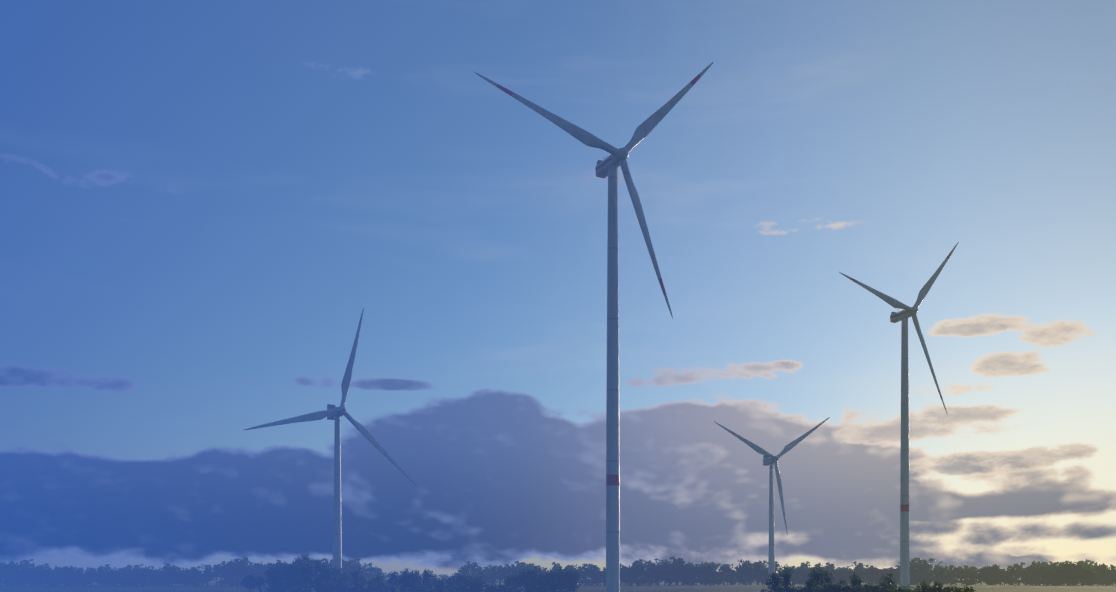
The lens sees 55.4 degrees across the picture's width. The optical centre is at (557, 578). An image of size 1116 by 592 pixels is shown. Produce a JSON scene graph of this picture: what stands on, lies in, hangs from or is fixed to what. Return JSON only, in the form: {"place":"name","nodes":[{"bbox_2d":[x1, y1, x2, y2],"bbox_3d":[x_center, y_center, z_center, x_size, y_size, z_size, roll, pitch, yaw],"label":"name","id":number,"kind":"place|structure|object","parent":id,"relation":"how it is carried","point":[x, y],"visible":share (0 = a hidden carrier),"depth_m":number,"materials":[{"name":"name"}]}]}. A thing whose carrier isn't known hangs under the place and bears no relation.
{"place":"outdoors","nodes":[
{"label":"outdoors","id":0,"kind":"place"},
{"bbox_2d":[0,580,1115,591],"bbox_3d":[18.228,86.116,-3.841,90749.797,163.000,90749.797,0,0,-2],"label":"fields","id":1,"kind":"structure","parent":0,"point":[634,587],"depth_m":592.71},
{"bbox_2d":[0,562,14,583],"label":"tree","id":2,"kind":"object","parent":1,"relation":"on","point":[2,571],"visible":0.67,"depth_m":830.45,"materials":[{"name":"green plant"}]},
{"bbox_2d":[3,563,17,585],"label":"tree","id":3,"kind":"object","parent":1,"relation":"on","point":[11,569],"visible":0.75,"depth_m":829.43,"materials":[{"name":"green plant"}]},
{"bbox_2d":[5,564,35,585],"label":"tree","id":4,"kind":"object","parent":1,"relation":"on","point":[19,576],"visible":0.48,"depth_m":829.16,"materials":[{"name":"green plant"}]},
{"bbox_2d":[17,565,40,585],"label":"tree","id":5,"kind":"object","parent":1,"relation":"on","point":[30,571],"visible":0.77,"depth_m":825.04,"materials":[{"name":"green plant"}]},
{"bbox_2d":[33,566,51,585],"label":"tree","id":6,"kind":"object","parent":1,"relation":"on","point":[43,572],"visible":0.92,"depth_m":822.70,"materials":[{"name":"green plant"}]},
{"bbox_2d":[49,566,76,585],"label":"tree","id":7,"kind":"object","parent":1,"relation":"on","point":[58,571],"visible":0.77,"depth_m":825.54,"materials":[{"name":"green plant"}]},
{"bbox_2d":[72,566,83,585],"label":"tree","id":8,"kind":"object","parent":1,"relation":"on","point":[79,572],"visible":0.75,"depth_m":830.44,"materials":[{"name":"green plant"}]},
{"bbox_2d":[83,567,97,585],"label":"tree","id":9,"kind":"object","parent":1,"relation":"on","point":[90,572],"visible":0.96,"depth_m":818.97,"materials":[{"name":"green plant"}]},
{"bbox_2d":[96,564,111,585],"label":"tree","id":10,"kind":"object","parent":1,"relation":"on","point":[101,571],"visible":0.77,"depth_m":837.13,"materials":[{"name":"green plant"}]},
{"bbox_2d":[112,566,134,585],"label":"tree","id":11,"kind":"object","parent":1,"relation":"on","point":[124,571],"visible":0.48,"depth_m":822.29,"materials":[{"name":"green plant"}]},
{"bbox_2d":[127,566,146,585],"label":"tree","id":12,"kind":"object","parent":1,"relation":"on","point":[137,571],"visible":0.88,"depth_m":816.59,"materials":[{"name":"green plant"}]},
{"bbox_2d":[135,566,159,585],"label":"tree","id":13,"kind":"object","parent":1,"relation":"on","point":[153,573],"visible":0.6,"depth_m":825.95,"materials":[{"name":"green plant"}]},
{"bbox_2d":[158,563,179,585],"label":"tree","id":14,"kind":"object","parent":1,"relation":"on","point":[168,571],"visible":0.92,"depth_m":819.86,"materials":[{"name":"green plant"}]},
{"bbox_2d":[187,568,209,585],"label":"tree","id":15,"kind":"object","parent":1,"relation":"on","point":[193,575],"visible":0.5,"depth_m":823.00,"materials":[{"name":"green plant"}]},
{"bbox_2d":[201,564,214,585],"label":"tree","id":16,"kind":"object","parent":1,"relation":"on","point":[207,570],"visible":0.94,"depth_m":823.66,"materials":[{"name":"green plant"}]},
{"bbox_2d":[211,565,222,585],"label":"tree","id":17,"kind":"object","parent":1,"relation":"on","point":[217,574],"visible":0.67,"depth_m":843.70,"materials":[{"name":"green plant"}]},
{"bbox_2d":[214,561,228,585],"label":"tree","id":18,"kind":"object","parent":1,"relation":"on","point":[224,568],"visible":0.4,"depth_m":843.60,"materials":[{"name":"green plant"}]},
{"bbox_2d":[226,558,245,578],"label":"tree","id":19,"kind":"object","parent":1,"relation":"on","point":[235,568],"visible":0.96,"depth_m":823.81,"materials":[{"name":"green plant"}]},
{"bbox_2d":[232,556,256,577],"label":"tree","id":20,"kind":"object","parent":1,"relation":"on","point":[246,567],"visible":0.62,"depth_m":829.15,"materials":[{"name":"green plant"}]},
{"bbox_2d":[241,573,256,591],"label":"tree","id":21,"kind":"object","parent":1,"relation":"on","point":[249,583],"visible":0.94,"depth_m":421.26,"materials":[{"name":"green plant"}]},
{"bbox_2d":[248,561,267,580],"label":"tree","id":22,"kind":"object","parent":1,"relation":"on","point":[258,565],"visible":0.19,"depth_m":850.18,"materials":[{"name":"green plant"}]},
{"bbox_2d":[254,576,264,591],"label":"tree","id":23,"kind":"object","parent":1,"relation":"on","point":[259,582],"visible":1,"depth_m":394.08,"materials":[{"name":"green plant"}]},
{"bbox_2d":[264,562,283,591],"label":"tree","id":24,"kind":"object","parent":1,"relation":"on","point":[273,576],"visible":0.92,"depth_m":389.38,"materials":[{"name":"green plant"}]},
{"bbox_2d":[279,563,300,590],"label":"tree","id":25,"kind":"object","parent":1,"relation":"on","point":[293,570],"visible":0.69,"depth_m":417.92,"materials":[{"name":"green plant"}]},
{"bbox_2d":[296,553,318,591],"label":"tree","id":26,"kind":"object","parent":1,"relation":"on","point":[304,570],"visible":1,"depth_m":388.95,"materials":[{"name":"green plant"}]},
{"bbox_2d":[305,559,338,591],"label":"tree","id":27,"kind":"object","parent":1,"relation":"on","point":[320,567],"visible":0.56,"depth_m":408.66,"materials":[{"name":"green plant"}]},
{"bbox_2d":[244,308,416,591],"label":"turbine","id":28,"kind":"object","parent":1,"relation":"on","point":[332,412],"visible":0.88,"depth_m":437.86,"materials":[{"name":"metal"}]},
{"bbox_2d":[328,567,351,590],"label":"tree","id":29,"kind":"object","parent":1,"relation":"on","point":[342,579],"visible":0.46,"depth_m":420.89,"materials":[{"name":"green plant"}]},
{"bbox_2d":[349,565,362,591],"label":"tree","id":30,"kind":"object","parent":1,"relation":"on","point":[355,575],"visible":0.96,"depth_m":386.19,"materials":[{"name":"green plant"}]},
{"bbox_2d":[344,560,381,584],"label":"tree","id":31,"kind":"object","parent":1,"relation":"on","point":[365,574],"visible":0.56,"depth_m":832.60,"materials":[{"name":"green plant"}]},
{"bbox_2d":[373,574,384,590],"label":"tree","id":32,"kind":"object","parent":1,"relation":"on","point":[378,580],"visible":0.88,"depth_m":411.86,"materials":[{"name":"green plant"}]},
{"bbox_2d":[386,571,400,590],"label":"tree","id":33,"kind":"object","parent":1,"relation":"on","point":[393,576],"visible":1,"depth_m":392.44,"materials":[{"name":"green plant"}]},
{"bbox_2d":[396,570,407,589],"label":"tree","id":34,"kind":"object","parent":1,"relation":"on","point":[401,584],"visible":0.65,"depth_m":397.61,"materials":[{"name":"green plant"}]},
{"bbox_2d":[402,568,421,591],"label":"tree","id":35,"kind":"object","parent":1,"relation":"on","point":[411,583],"visible":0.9,"depth_m":397.98,"materials":[{"name":"green plant"}]},
{"bbox_2d":[421,569,435,590],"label":"tree","id":36,"kind":"object","parent":1,"relation":"on","point":[427,576],"visible":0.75,"depth_m":421.48,"materials":[{"name":"green plant"}]},
{"bbox_2d":[420,581,437,591],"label":"tree","id":37,"kind":"object","parent":1,"relation":"on","point":[431,589],"visible":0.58,"depth_m":393.33,"materials":[{"name":"green plant"}]},
{"bbox_2d":[433,577,448,591],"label":"tree","id":38,"kind":"object","parent":1,"relation":"on","point":[438,583],"visible":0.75,"depth_m":415.44,"materials":[{"name":"green plant"}]},
{"bbox_2d":[444,573,473,588],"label":"tree","id":39,"kind":"object","parent":1,"relation":"on","point":[461,579],"visible":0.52,"depth_m":414.02,"materials":[{"name":"green plant"}]},
{"bbox_2d":[454,563,475,578],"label":"tree","id":40,"kind":"object","parent":1,"relation":"on","point":[465,570],"visible":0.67,"depth_m":827.36,"materials":[{"name":"green plant"}]},
{"bbox_2d":[465,560,479,574],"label":"tree","id":41,"kind":"object","parent":1,"relation":"on","point":[477,570],"visible":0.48,"depth_m":849.35,"materials":[{"name":"green plant"}]},
{"bbox_2d":[468,576,480,591],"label":"tree","id":42,"kind":"object","parent":1,"relation":"on","point":[475,585],"visible":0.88,"depth_m":390.05,"materials":[{"name":"green plant"}]},
{"bbox_2d":[467,575,487,591],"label":"tree","id":43,"kind":"object","parent":1,"relation":"on","point":[481,584],"visible":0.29,"depth_m":419.93,"materials":[{"name":"green plant"}]},
{"bbox_2d":[491,565,509,583],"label":"tree","id":44,"kind":"object","parent":1,"relation":"on","point":[500,570],"visible":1,"depth_m":826.86,"materials":[{"name":"green plant"}]},
{"bbox_2d":[501,564,518,579],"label":"tree","id":45,"kind":"object","parent":1,"relation":"on","point":[512,569],"visible":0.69,"depth_m":832.16,"materials":[{"name":"green plant"}]},
{"bbox_2d":[514,566,543,588],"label":"tree","id":46,"kind":"object","parent":1,"relation":"on","point":[526,575],"visible":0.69,"depth_m":416.25,"materials":[{"name":"green plant"}]},
{"bbox_2d":[537,572,557,591],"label":"tree","id":47,"kind":"object","parent":1,"relation":"on","point":[545,578],"visible":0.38,"depth_m":409.59,"materials":[{"name":"green plant"}]},
{"bbox_2d":[542,569,573,591],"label":"tree","id":48,"kind":"object","parent":1,"relation":"on","point":[558,575],"visible":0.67,"depth_m":411.91,"materials":[{"name":"green plant"}]},
{"bbox_2d":[552,565,578,589],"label":"tree","id":49,"kind":"object","parent":1,"relation":"on","point":[561,569],"visible":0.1,"depth_m":422.19,"materials":[{"name":"green plant"}]},
{"bbox_2d":[564,568,579,591],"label":"tree","id":50,"kind":"object","parent":1,"relation":"on","point":[574,578],"visible":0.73,"depth_m":416.22,"materials":[{"name":"green plant"}]},
{"bbox_2d":[580,563,595,585],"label":"tree","id":51,"kind":"object","parent":1,"relation":"on","point":[587,570],"visible":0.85,"depth_m":825.75,"materials":[{"name":"green plant"}]},
{"bbox_2d":[473,62,713,591],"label":"turbine","id":52,"kind":"object","parent":1,"relation":"on","point":[608,166],"visible":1,"depth_m":366.08,"materials":[{"name":"metal"}]},
{"bbox_2d":[620,565,639,584],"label":"tree","id":53,"kind":"object","parent":1,"relation":"on","point":[629,571],"visible":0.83,"depth_m":826.52,"materials":[{"name":"green plant"}]},
{"bbox_2d":[631,561,647,584],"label":"tree","id":54,"kind":"object","parent":1,"relation":"on","point":[635,564],"visible":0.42,"depth_m":830.16,"materials":[{"name":"green plant"}]},
{"bbox_2d":[632,560,666,584],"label":"tree","id":55,"kind":"object","parent":1,"relation":"on","point":[651,570],"visible":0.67,"depth_m":827.09,"materials":[{"name":"green plant"}]},
{"bbox_2d":[654,558,688,584],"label":"tree","id":56,"kind":"object","parent":1,"relation":"on","point":[669,568],"visible":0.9,"depth_m":830.39,"materials":[{"name":"green plant"}]},
{"bbox_2d":[670,556,686,584],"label":"tree","id":57,"kind":"object","parent":1,"relation":"on","point":[678,562],"visible":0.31,"depth_m":839.75,"materials":[{"name":"green plant"}]},
{"bbox_2d":[677,563,695,581],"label":"tree","id":58,"kind":"object","parent":1,"relation":"on","point":[689,570],"visible":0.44,"depth_m":833.16,"materials":[{"name":"green plant"}]},
{"bbox_2d":[676,575,697,584],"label":"tree","id":59,"kind":"object","parent":1,"relation":"on","point":[682,580],"visible":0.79,"depth_m":828.76,"materials":[{"name":"green plant"}]},
{"bbox_2d":[693,574,715,584],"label":"tree","id":60,"kind":"object","parent":1,"relation":"on","point":[706,578],"visible":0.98,"depth_m":823.14,"materials":[{"name":"green plant"}]},
{"bbox_2d":[692,564,718,584],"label":"tree","id":61,"kind":"object","parent":1,"relation":"on","point":[698,569],"visible":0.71,"depth_m":833.16,"materials":[{"name":"green plant"}]},
{"bbox_2d":[702,561,718,584],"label":"tree","id":62,"kind":"object","parent":1,"relation":"on","point":[711,565],"visible":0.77,"depth_m":833.74,"materials":[{"name":"green plant"}]},
{"bbox_2d":[715,563,731,584],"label":"tree","id":63,"kind":"object","parent":1,"relation":"on","point":[722,571],"visible":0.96,"depth_m":839.67,"materials":[{"name":"green plant"}]},
{"bbox_2d":[730,565,747,584],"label":"tree","id":64,"kind":"object","parent":1,"relation":"on","point":[739,572],"visible":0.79,"depth_m":847.38,"materials":[{"name":"green plant"}]},
{"bbox_2d":[735,575,750,584],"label":"tree","id":65,"kind":"object","parent":1,"relation":"on","point":[746,578],"visible":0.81,"depth_m":840.31,"materials":[{"name":"green plant"}]},
{"bbox_2d":[738,559,752,584],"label":"tree","id":66,"kind":"object","parent":1,"relation":"on","point":[746,564],"visible":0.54,"depth_m":855.35,"materials":[{"name":"green plant"}]},
{"bbox_2d":[750,560,767,583],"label":"tree","id":67,"kind":"object","parent":1,"relation":"on","point":[757,567],"visible":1,"depth_m":845.91,"materials":[{"name":"green plant"}]},
{"bbox_2d":[715,417,829,586],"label":"turbine","id":68,"kind":"object","parent":1,"relation":"on","point":[771,460],"visible":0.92,"depth_m":611.18,"materials":[{"name":"metal"}]},
{"bbox_2d":[764,571,781,591],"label":"tree","id":69,"kind":"object","parent":1,"relation":"on","point":[775,579],"visible":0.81,"depth_m":203.64,"materials":[{"name":"green plant"}]},
{"bbox_2d":[779,563,793,591],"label":"tree","id":70,"kind":"object","parent":1,"relation":"on","point":[785,583],"visible":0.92,"depth_m":202.40,"materials":[{"name":"green plant"}]},
{"bbox_2d":[793,567,810,584],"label":"tree","id":71,"kind":"object","parent":1,"relation":"on","point":[804,573],"visible":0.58,"depth_m":856.52,"materials":[{"name":"green plant"}]},
{"bbox_2d":[805,575,816,591],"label":"tree","id":72,"kind":"object","parent":1,"relation":"on","point":[810,584],"visible":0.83,"depth_m":185.43,"materials":[{"name":"green plant"}]},
{"bbox_2d":[808,563,825,586],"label":"tree","id":73,"kind":"object","parent":1,"relation":"on","point":[817,576],"visible":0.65,"depth_m":195.08,"materials":[{"name":"green plant"}]},
{"bbox_2d":[809,585,834,591],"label":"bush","id":74,"kind":"object","parent":1,"relation":"on","point":[817,589],"visible":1,"depth_m":180.39,"materials":[{"name":"green plant"}]},
{"bbox_2d":[819,570,834,586],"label":"tree","id":75,"kind":"object","parent":1,"relation":"on","point":[828,578],"visible":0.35,"depth_m":202.82,"materials":[{"name":"green plant"}]},
{"bbox_2d":[815,579,847,591],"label":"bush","id":76,"kind":"object","parent":1,"relation":"on","point":[834,586],"visible":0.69,"depth_m":185.97,"materials":[{"name":"green plant"}]},
{"bbox_2d":[833,567,848,583],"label":"tree","id":77,"kind":"object","parent":1,"relation":"on","point":[840,571],"visible":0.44,"depth_m":876.20,"materials":[{"name":"green plant"}]},
{"bbox_2d":[819,583,869,591],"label":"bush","id":78,"kind":"object","parent":1,"relation":"on","point":[853,589],"visible":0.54,"depth_m":186.03,"materials":[{"name":"green plant"}]},
{"bbox_2d":[840,567,864,582],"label":"tree","id":79,"kind":"object","parent":1,"relation":"on","point":[850,573],"visible":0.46,"depth_m":868.65,"materials":[{"name":"green plant"}]},
{"bbox_2d":[849,571,860,589],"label":"tree","id":80,"kind":"object","parent":1,"relation":"on","point":[855,581],"visible":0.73,"depth_m":193.95,"materials":[{"name":"green plant"}]},
{"bbox_2d":[852,561,864,574],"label":"tree","id":81,"kind":"object","parent":1,"relation":"on","point":[859,568],"visible":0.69,"depth_m":878.33,"materials":[{"name":"green plant"}]},
{"bbox_2d":[856,580,888,591],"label":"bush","id":82,"kind":"object","parent":1,"relation":"on","point":[875,587],"visible":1,"depth_m":179.55,"materials":[{"name":"green plant"}]},
{"bbox_2d":[866,565,879,584],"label":"tree","id":83,"kind":"object","parent":1,"relation":"on","point":[874,571],"visible":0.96,"depth_m":875.50,"materials":[{"name":"green plant"}]},
{"bbox_2d":[879,573,896,591],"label":"tree","id":84,"kind":"object","parent":1,"relation":"on","point":[886,578],"visible":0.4,"depth_m":191.98,"materials":[{"name":"green plant"}]},
{"bbox_2d":[879,566,896,577],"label":"tree","id":85,"kind":"object","parent":1,"relation":"on","point":[891,570],"visible":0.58,"depth_m":879.65,"materials":[{"name":"green plant"}]},
{"bbox_2d":[839,242,958,586],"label":"turbine","id":86,"kind":"object","parent":1,"relation":"on","point":[905,314],"visible":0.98,"depth_m":568.09,"materials":[{"name":"metal"}]},
{"bbox_2d":[883,583,916,591],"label":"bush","id":87,"kind":"object","parent":1,"relation":"on","point":[888,588],"visible":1,"depth_m":180.24,"materials":[{"name":"green plant"}]},
{"bbox_2d":[897,562,920,584],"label":"tree","id":88,"kind":"object","parent":1,"relation":"on","point":[911,571],"visible":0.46,"depth_m":879.58,"materials":[{"name":"green plant"}]},
{"bbox_2d":[909,561,929,578],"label":"tree","id":89,"kind":"object","parent":1,"relation":"on","point":[922,569],"visible":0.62,"depth_m":881.36,"materials":[{"name":"green plant"}]},
{"bbox_2d":[908,581,943,591],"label":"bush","id":90,"kind":"object","parent":1,"relation":"on","point":[923,587],"visible":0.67,"depth_m":185.67,"materials":[{"name":"green plant"}]},
{"bbox_2d":[927,561,947,584],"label":"tree","id":91,"kind":"object","parent":1,"relation":"on","point":[934,570],"visible":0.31,"depth_m":885.26,"materials":[{"name":"green plant"}]},
{"bbox_2d":[922,585,956,591],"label":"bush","id":92,"kind":"object","parent":1,"relation":"on","point":[939,589],"visible":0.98,"depth_m":181.77,"materials":[{"name":"green plant"}]},
{"bbox_2d":[935,566,949,584],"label":"tree","id":93,"kind":"object","parent":1,"relation":"on","point":[940,571],"visible":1,"depth_m":824.82,"materials":[{"name":"green plant"}]},
{"bbox_2d":[947,565,959,584],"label":"tree","id":94,"kind":"object","parent":1,"relation":"on","point":[954,570],"visible":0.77,"depth_m":886.37,"materials":[{"name":"green plant"}]},
{"bbox_2d":[953,566,980,584],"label":"tree","id":95,"kind":"object","parent":1,"relation":"on","point":[971,574],"visible":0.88,"depth_m":869.06,"materials":[{"name":"green plant"}]},
{"bbox_2d":[969,567,987,584],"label":"tree","id":96,"kind":"object","parent":1,"relation":"on","point":[981,571],"visible":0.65,"depth_m":881.32,"materials":[{"name":"green plant"}]},
{"bbox_2d":[978,564,999,578],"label":"tree","id":97,"kind":"object","parent":1,"relation":"on","point":[992,570],"visible":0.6,"depth_m":878.80,"materials":[{"name":"green plant"}]},
{"bbox_2d":[976,565,1007,584],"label":"tree","id":98,"kind":"object","parent":1,"relation":"on","point":[1001,573],"visible":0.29,"depth_m":876.67,"materials":[{"name":"green plant"}]},
{"bbox_2d":[982,576,1004,584],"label":"tree","id":99,"kind":"object","parent":1,"relation":"on","point":[988,580],"visible":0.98,"depth_m":867.00,"materials":[{"name":"green plant"}]},
{"bbox_2d":[1017,576,1042,584],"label":"tree","id":100,"kind":"object","parent":1,"relation":"on","point":[1023,580],"visible":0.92,"depth_m":867.64,"materials":[{"name":"green plant"}]},
{"bbox_2d":[1015,563,1046,584],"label":"tree","id":101,"kind":"object","parent":1,"relation":"on","point":[1035,568],"visible":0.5,"depth_m":872.72,"materials":[{"name":"green plant"}]},
{"bbox_2d":[1040,561,1080,585],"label":"tree","id":102,"kind":"object","parent":1,"relation":"on","point":[1062,573],"visible":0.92,"depth_m":822.71,"materials":[{"name":"green plant"}]},
{"bbox_2d":[1050,561,1087,585],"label":"tree","id":103,"kind":"object","parent":1,"relation":"on","point":[1075,567],"visible":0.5,"depth_m":822.17,"materials":[{"name":"green plant"}]},
{"bbox_2d":[1068,562,1099,585],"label":"tree","id":104,"kind":"object","parent":1,"relation":"on","point":[1090,572],"visible":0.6,"depth_m":825.15,"materials":[{"name":"green plant"}]},
{"bbox_2d":[1096,564,1108,583],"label":"tree","id":105,"kind":"object","parent":1,"relation":"on","point":[1103,571],"visible":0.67,"depth_m":888.32,"materials":[{"name":"green plant"}]},
{"bbox_2d":[1100,576,1115,584],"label":"bush","id":106,"kind":"object","parent":1,"relation":"on","point":[1108,580],"visible":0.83,"depth_m":876.06,"materials":[{"name":"green plant"}]},
{"bbox_2d":[1105,564,1115,577],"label":"tree","id":107,"kind":"object","parent":1,"relation":"on","point":[1110,574],"visible":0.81,"depth_m":882.74,"materials":[{"name":"green plant"}]},
{"bbox_2d":[0,0,1115,579],"label":"sky","id":108,"kind":"structure","parent":0,"point":[204,203],"materials":[{"name":"blue"}]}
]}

